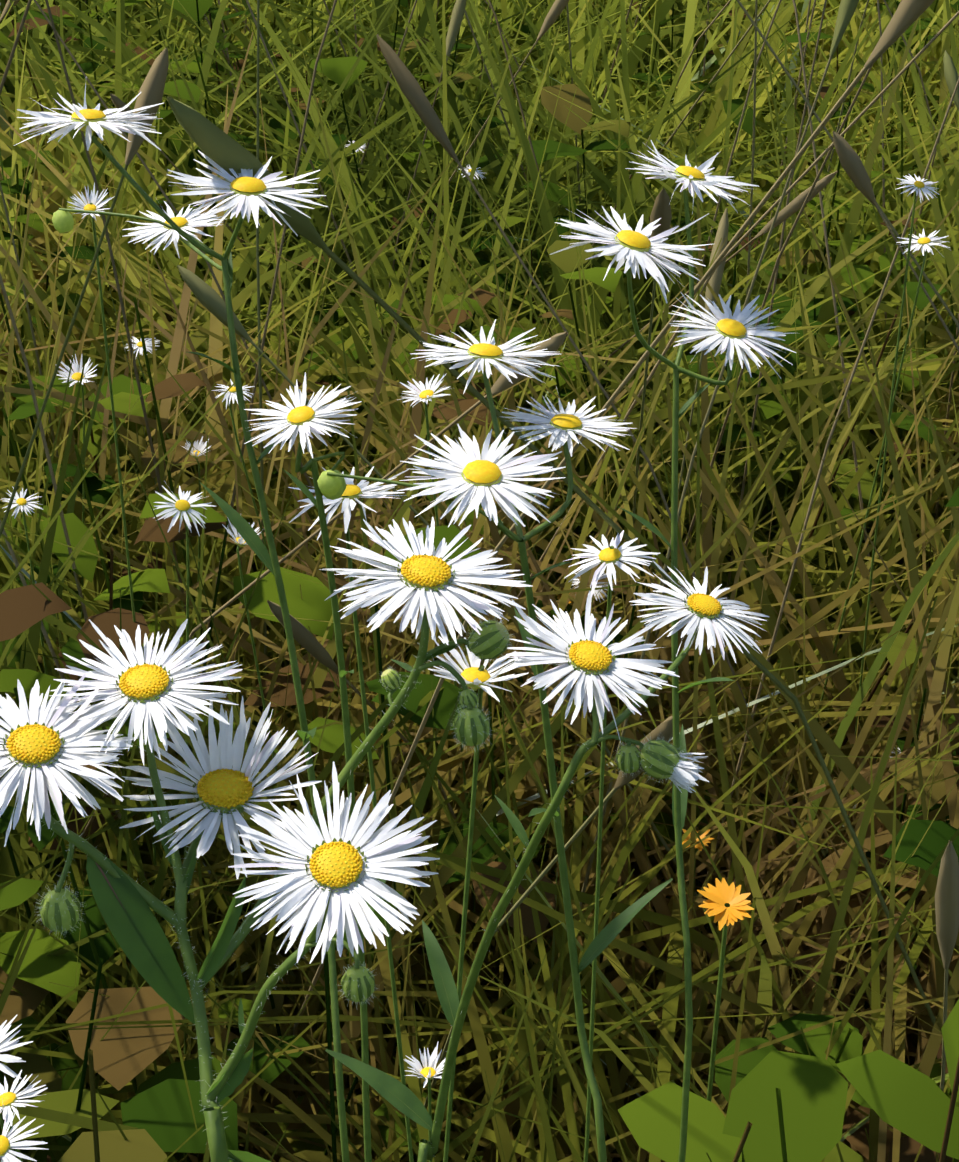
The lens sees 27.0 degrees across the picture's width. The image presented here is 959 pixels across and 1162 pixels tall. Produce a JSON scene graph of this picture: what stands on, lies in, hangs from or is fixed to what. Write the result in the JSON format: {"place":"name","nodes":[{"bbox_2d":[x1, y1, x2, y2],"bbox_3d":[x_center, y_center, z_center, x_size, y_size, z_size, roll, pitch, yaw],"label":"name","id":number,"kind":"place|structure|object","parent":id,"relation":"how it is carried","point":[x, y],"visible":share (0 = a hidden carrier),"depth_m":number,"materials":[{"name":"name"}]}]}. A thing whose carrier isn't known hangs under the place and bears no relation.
{"place":"outdoors","nodes":[
{"label":"outdoors","id":0,"kind":"place"},
{"bbox_2d":[0,0,958,1161],"bbox_3d":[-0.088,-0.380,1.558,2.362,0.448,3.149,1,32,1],"label":"meadow grass","id":1,"kind":"structure","parent":0,"point":[810,918],"depth_m":0.87,"materials":[{"name":"green plant"}]},
{"label":"meadow soil","id":2,"kind":"structure","parent":0,"visible":0},
{"bbox_2d":[14,84,349,1161],"bbox_3d":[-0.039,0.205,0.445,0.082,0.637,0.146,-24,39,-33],"label":"fleabane plant","id":3,"kind":"object","parent":2,"relation":"on","point":[248,190],"visible":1,"depth_m":0.30,"materials":[{"name":"white plant"}]},
{"bbox_2d":[0,517,531,1161],"bbox_3d":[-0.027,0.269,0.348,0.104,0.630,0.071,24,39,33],"label":"fleabane plant","id":4,"kind":"object","parent":2,"relation":"on","point":[330,883],"visible":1,"depth_m":0.20,"materials":[{"name":"white plant"}]},
{"bbox_2d":[244,372,385,1161],"bbox_3d":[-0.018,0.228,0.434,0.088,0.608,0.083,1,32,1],"label":"daisy","id":5,"kind":"object","parent":2,"relation":"on","point":[301,418],"visible":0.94,"depth_m":0.27,"materials":[{"name":"white plant"}]},
{"bbox_2d":[108,586,753,1101],"bbox_3d":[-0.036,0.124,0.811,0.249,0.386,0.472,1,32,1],"label":"hawkweed flowers","id":6,"kind":"object","parent":2,"relation":"on","point":[724,902],"visible":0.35,"depth_m":0.52,"materials":[{"name":"orange plant"}]},
{"bbox_2d":[0,141,957,1161],"bbox_3d":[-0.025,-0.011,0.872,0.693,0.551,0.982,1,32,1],"label":"daisies","id":7,"kind":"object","parent":2,"relation":"on","point":[476,677],"depth_m":0.46,"materials":[{"name":"white plant"}]},
{"bbox_2d":[0,0,958,1161],"bbox_3d":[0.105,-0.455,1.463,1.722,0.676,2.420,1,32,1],"label":"dry grass stalks","id":8,"kind":"object","parent":2,"relation":"on","point":[216,144],"visible":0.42,"depth_m":0.71,"materials":[{"name":"plant"}]},
{"bbox_2d":[0,0,958,1161],"bbox_3d":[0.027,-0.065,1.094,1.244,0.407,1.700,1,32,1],"label":"meadow herbs","id":9,"kind":"object","parent":2,"relation":"on","point":[786,1107],"visible":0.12,"depth_m":0.69,"materials":[{"name":"green plant"}]},
{"bbox_2d":[317,319,672,1161],"bbox_3d":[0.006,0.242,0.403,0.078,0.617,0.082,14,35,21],"label":"fleabane plant","id":10,"kind":"object","parent":2,"relation":"on","point":[471,471],"visible":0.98,"depth_m":0.26,"materials":[{"name":"white plant"}]},
{"bbox_2d":[326,561,768,1161],"bbox_3d":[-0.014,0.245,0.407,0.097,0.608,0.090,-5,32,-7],"label":"fleabane plant","id":11,"kind":"object","parent":2,"relation":"on","point":[588,659],"visible":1,"depth_m":0.23,"materials":[{"name":"white plant"}]},
{"bbox_2d":[550,140,795,1161],"bbox_3d":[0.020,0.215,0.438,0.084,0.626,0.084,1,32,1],"label":"fleabane plant","id":12,"kind":"object","parent":2,"relation":"on","point":[636,250],"visible":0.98,"depth_m":0.30,"materials":[{"name":"white plant"}]}
]}

